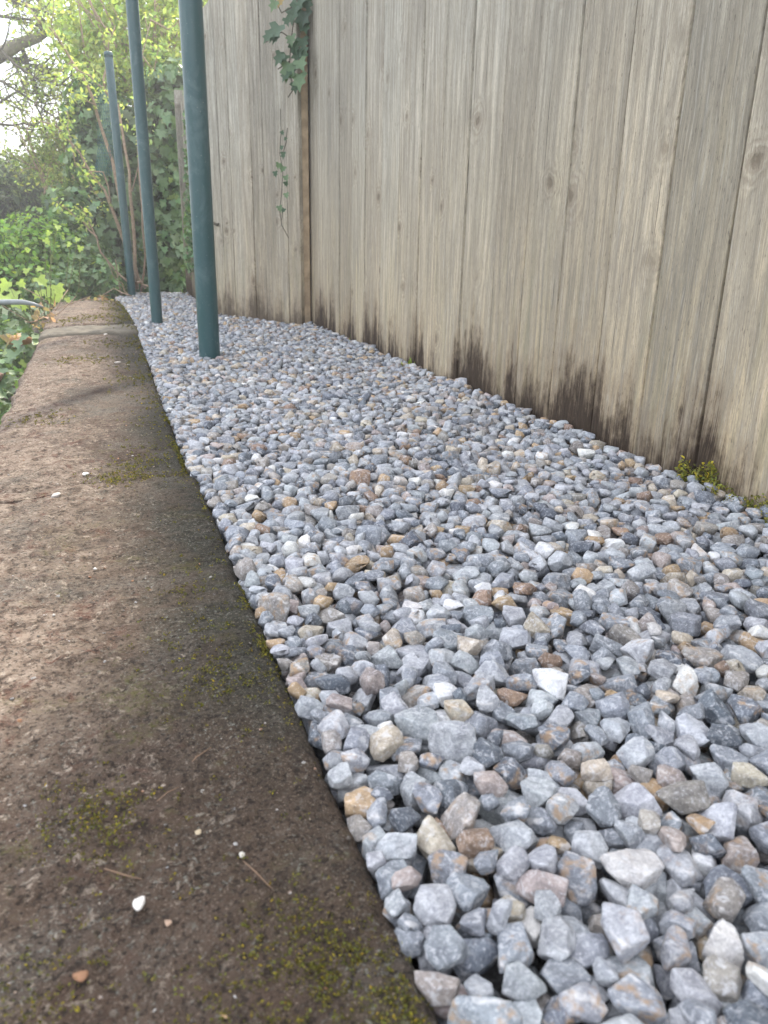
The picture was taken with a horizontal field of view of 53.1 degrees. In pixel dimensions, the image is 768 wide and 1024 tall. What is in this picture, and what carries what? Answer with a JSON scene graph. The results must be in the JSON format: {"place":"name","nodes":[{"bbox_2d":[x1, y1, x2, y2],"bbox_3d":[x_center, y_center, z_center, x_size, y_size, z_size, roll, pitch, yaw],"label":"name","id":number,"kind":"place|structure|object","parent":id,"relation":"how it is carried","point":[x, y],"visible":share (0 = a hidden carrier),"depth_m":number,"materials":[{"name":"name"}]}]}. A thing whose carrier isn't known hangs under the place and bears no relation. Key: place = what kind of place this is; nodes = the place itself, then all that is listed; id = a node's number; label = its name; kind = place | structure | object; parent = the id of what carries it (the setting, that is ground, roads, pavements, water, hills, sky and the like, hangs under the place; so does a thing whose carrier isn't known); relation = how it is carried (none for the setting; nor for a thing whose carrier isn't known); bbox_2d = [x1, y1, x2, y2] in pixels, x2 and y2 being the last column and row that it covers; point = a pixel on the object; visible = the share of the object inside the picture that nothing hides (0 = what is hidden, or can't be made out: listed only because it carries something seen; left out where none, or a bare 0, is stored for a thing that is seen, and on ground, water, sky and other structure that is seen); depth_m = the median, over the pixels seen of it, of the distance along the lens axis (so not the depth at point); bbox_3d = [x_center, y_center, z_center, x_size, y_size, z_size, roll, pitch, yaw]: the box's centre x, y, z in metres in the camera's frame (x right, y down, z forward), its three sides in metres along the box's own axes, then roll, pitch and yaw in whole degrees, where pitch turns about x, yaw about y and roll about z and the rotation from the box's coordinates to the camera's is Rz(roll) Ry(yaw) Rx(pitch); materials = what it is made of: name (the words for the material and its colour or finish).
{"place":"outdoors","nodes":[
{"label":"outdoors","id":0,"kind":"place"},
{"bbox_2d":[0,298,46,326],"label":"ground","id":1,"kind":"structure","parent":0,"point":[4,311],"depth_m":10.28,"materials":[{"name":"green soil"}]},
{"bbox_2d":[0,147,65,309],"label":"yew hedge","id":2,"kind":"object","parent":1,"relation":"on","point":[15,197],"visible":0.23,"depth_m":7.54,"materials":[{"name":"green plant"}]},
{"bbox_2d":[0,93,74,206],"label":"hazel bush","id":3,"kind":"object","parent":1,"relation":"on","point":[56,151],"visible":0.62,"depth_m":5.88,"materials":[{"name":"green plant"}]},
{"bbox_2d":[0,0,92,191],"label":"tree","id":4,"kind":"object","parent":1,"relation":"on","point":[10,49],"visible":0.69,"depth_m":6.08,"materials":[{"name":"green plant"}]},
{"bbox_2d":[41,1,203,189],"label":"evergreen tree","id":5,"kind":"object","parent":1,"relation":"on","point":[130,102],"visible":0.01,"depth_m":6.17,"materials":[{"name":"green plant"}]},
{"bbox_2d":[0,300,439,1023],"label":"garden wall","id":6,"kind":"structure","parent":1,"relation":"on","point":[78,706],"depth_m":0.50,"materials":[{"name":"concrete"}]},
{"bbox_2d":[0,487,57,503],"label":"twig","id":7,"kind":"object","parent":6,"relation":"on","point":[14,498],"visible":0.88,"depth_m":1.00,"materials":[{"name":"brown wood"}]},
{"bbox_2d":[51,492,60,497],"bbox_3d":[-0.429,-0.022,1.004,0.012,0.004,0.017,2,19,2],"label":"pebble","id":8,"kind":"object","parent":6,"relation":"on","point":[56,494],"visible":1,"depth_m":1.00,"materials":[{"name":"white stone"}]},
{"bbox_2d":[0,288,116,347],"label":"dry leaves","id":9,"kind":"object","parent":6,"relation":"on","point":[36,317],"visible":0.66,"depth_m":3.04,"materials":[{"name":"brown plant"}]},
{"bbox_2d":[72,970,88,981],"bbox_3d":[-0.139,0.212,0.352,0.007,0.002,0.006,-14,24,-36],"label":"pebble","id":10,"kind":"object","parent":6,"relation":"on","point":[80,976],"visible":1,"depth_m":0.35,"materials":[{"name":"orange stone"}]},
{"bbox_2d":[104,868,140,878],"bbox_3d":[-0.139,0.192,0.407,0.023,0.002,0.002,7,20,17],"label":"dry stalk","id":11,"kind":"object","parent":6,"relation":"on","point":[120,873],"visible":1,"depth_m":0.41,"materials":[{"name":"brown plant"}]},
{"bbox_2d":[132,896,145,910],"bbox_3d":[-0.124,0.199,0.390,0.006,0.002,0.008,-7,21,-23],"label":"pebble","id":12,"kind":"object","parent":6,"relation":"on","point":[138,903],"visible":1,"depth_m":0.39,"materials":[{"name":"white stone"}]},
{"bbox_2d":[165,920,171,926],"bbox_3d":[-0.107,0.204,0.381,0.004,0.001,0.004,-2,19,-10],"label":"pebble","id":13,"kind":"object","parent":6,"relation":"on","point":[168,923],"visible":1,"depth_m":0.38,"materials":[{"name":"beige stone"}]},
{"bbox_2d":[1,317,395,1021],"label":"grit","id":14,"kind":"object","parent":6,"relation":"on","point":[113,1013],"visible":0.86,"depth_m":0.48,"materials":[{"name":"gravel"}]},
{"bbox_2d":[192,747,210,761],"bbox_3d":[-0.119,0.159,0.503,0.014,0.002,0.010,-5,20,-18],"label":"dry stalk","id":15,"kind":"object","parent":6,"relation":"on","point":[200,754],"visible":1,"depth_m":0.50,"materials":[{"name":"brown plant"}]},
{"bbox_2d":[0,300,433,1023],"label":"moss","id":16,"kind":"object","parent":6,"relation":"on","point":[248,730],"visible":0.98,"depth_m":0.41,"materials":[{"name":"green plant"}]},
{"bbox_2d":[243,860,271,887],"bbox_3d":[-0.068,0.193,0.408,0.011,0.002,0.024,-5,20,-18],"label":"dry stalk","id":17,"kind":"object","parent":6,"relation":"on","point":[257,874],"visible":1,"depth_m":0.41,"materials":[{"name":"brown plant"}]},
{"bbox_2d":[0,0,177,166],"label":"sky","id":18,"kind":"structure","parent":0,"point":[3,28],"materials":[{"name":"white"}]},
{"bbox_2d":[1,290,181,400],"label":"soil bank","id":19,"kind":"structure","parent":0,"point":[35,331],"depth_m":4.38,"materials":[{"name":"brown soil"}]},
{"bbox_2d":[5,335,31,344],"bbox_3d":[-1.280,-0.602,2.687,0.085,0.033,0.086,-14,24,-37],"label":"terracotta shard","id":20,"kind":"object","parent":19,"relation":"on","point":[28,340],"visible":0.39,"depth_m":2.67,"materials":[{"name":"orange ceramic"}]},
{"bbox_2d":[0,299,43,307],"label":"grey bar","id":21,"kind":"object","parent":19,"relation":"on","point":[14,302],"visible":1,"depth_m":3.13,"materials":[{"name":"metal"}]},
{"bbox_2d":[0,296,46,424],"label":"ground ivy","id":22,"kind":"object","parent":19,"relation":"on","point":[9,321],"visible":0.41,"depth_m":3.71,"materials":[{"name":"green plant"}]},
{"bbox_2d":[0,334,28,391],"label":"leaf sprig","id":23,"kind":"object","parent":22,"relation":"attached to","point":[10,355],"visible":1,"depth_m":2.28,"materials":[{"name":"green plant"}]},
{"bbox_2d":[0,224,83,319],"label":"young seedling","id":24,"kind":"object","parent":19,"relation":"on","point":[48,291],"visible":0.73,"depth_m":3.80,"materials":[{"name":"green plant"}]},
{"bbox_2d":[0,194,86,309],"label":"bramble bush","id":25,"kind":"object","parent":19,"relation":"on","point":[13,265],"visible":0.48,"depth_m":4.54,"materials":[{"name":"green plant"}]},
{"bbox_2d":[20,232,127,312],"bbox_3d":[-1.831,-1.435,4.577,0.622,0.462,1.060,-5,20,-18],"label":"ivy mound","id":26,"kind":"object","parent":19,"relation":"on","point":[102,280],"visible":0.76,"depth_m":4.49,"materials":[{"name":"green plant"}]},
{"bbox_2d":[36,55,185,295],"bbox_3d":[-1.717,-2.170,5.067,1.094,1.560,1.078,-5,20,-18],"label":"ivy hedge","id":27,"kind":"object","parent":19,"relation":"on","point":[159,92],"visible":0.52,"depth_m":4.93,"materials":[{"name":"green plant"}]},
{"bbox_2d":[42,0,207,291],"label":"leafy shrub","id":28,"kind":"object","parent":19,"relation":"on","point":[73,29],"visible":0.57,"depth_m":5.07,"materials":[{"name":"green plant"}]},
{"bbox_2d":[300,8,310,322],"bbox_3d":[-0.323,-1.507,2.975,0.048,1.720,0.048,-8,21,-25],"label":"fence post","id":29,"kind":"object","parent":19,"relation":"on","point":[305,146],"visible":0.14,"depth_m":3.03,"materials":[{"name":"brown wood"}]},
{"bbox_2d":[115,292,767,1023],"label":"gravel bed","id":30,"kind":"object","parent":19,"relation":"on","point":[519,656],"visible":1,"depth_m":0.63,"materials":[{"name":"grey gravel"}]},
{"bbox_2d":[17,0,179,300],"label":"budding shrub","id":31,"kind":"object","parent":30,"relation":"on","point":[93,170],"visible":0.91,"depth_m":4.45,"materials":[{"name":"green plant"}]},
{"bbox_2d":[94,93,114,175],"bbox_3d":[-1.691,-2.288,4.656,0.144,0.480,0.234,-12,23,-34],"label":"wire netting","id":32,"kind":"object","parent":31,"relation":"in","point":[105,152],"visible":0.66,"depth_m":4.66,"materials":[{"name":"teal metal"}]},
{"bbox_2d":[104,51,135,295],"bbox_3d":[-1.505,-1.841,4.408,0.064,1.404,0.047,-5,20,-18],"label":"metal post","id":33,"kind":"object","parent":30,"relation":"on","point":[115,125],"visible":0.92,"depth_m":4.36,"materials":[{"name":"teal metal"}]},
{"bbox_2d":[125,0,162,323],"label":"metal post","id":34,"kind":"object","parent":30,"relation":"on","point":[137,68],"visible":0.84,"depth_m":2.94,"materials":[{"name":"teal metal"}]},
{"bbox_2d":[174,90,195,298],"bbox_3d":[-0.998,-1.687,4.107,0.060,1.230,1.521,-5,20,-18],"label":"old fence","id":35,"kind":"object","parent":30,"relation":"on","point":[181,140],"visible":0.09,"depth_m":4.65,"materials":[{"name":"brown wood"}]},
{"bbox_2d":[182,90,193,278],"bbox_3d":[-1.134,-1.935,4.493,0.146,1.121,0.233,-5,20,-18],"label":"climbing ivy","id":36,"kind":"object","parent":35,"relation":"attached to","point":[187,233],"visible":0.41,"depth_m":4.54,"materials":[{"name":"green plant"}]},
{"bbox_2d":[178,0,219,358],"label":"metal post","id":37,"kind":"object","parent":30,"relation":"on","point":[195,89],"visible":0.79,"depth_m":2.06,"materials":[{"name":"teal metal"}]},
{"bbox_2d":[203,0,304,324],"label":"short fence","id":38,"kind":"object","parent":30,"relation":"on","point":[259,256],"visible":0.88,"depth_m":3.16,"materials":[{"name":"wood"}]},
{"bbox_2d":[272,109,288,237],"bbox_3d":[-0.396,-1.294,2.948,0.066,0.458,0.028,-5,20,-18],"label":"withered creeper","id":39,"kind":"object","parent":38,"relation":"attached to","point":[281,167],"visible":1,"depth_m":2.94,"materials":[{"name":"green plant"}]},
{"bbox_2d":[262,0,312,97],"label":"ivy spray","id":40,"kind":"object","parent":38,"relation":"hanging from","point":[301,54],"visible":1,"depth_m":2.79,"materials":[{"name":"green plant"}]},
{"bbox_2d":[674,455,719,490],"bbox_3d":[0.453,-0.050,1.099,0.032,0.064,0.097,-5,20,-18],"label":"moss plant","id":41,"kind":"object","parent":30,"relation":"on","point":[710,479],"visible":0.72,"depth_m":1.09,"materials":[{"name":"green plant"}]},
{"bbox_2d":[702,480,767,522],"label":"moss plant","id":42,"kind":"object","parent":30,"relation":"on","point":[748,502],"visible":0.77,"depth_m":1.01,"materials":[{"name":"green plant"}]},
{"bbox_2d":[307,0,767,519],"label":"wooden fence","id":43,"kind":"object","parent":19,"relation":"on","point":[556,210],"visible":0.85,"depth_m":1.39,"materials":[{"name":"brown wood"}]}
]}

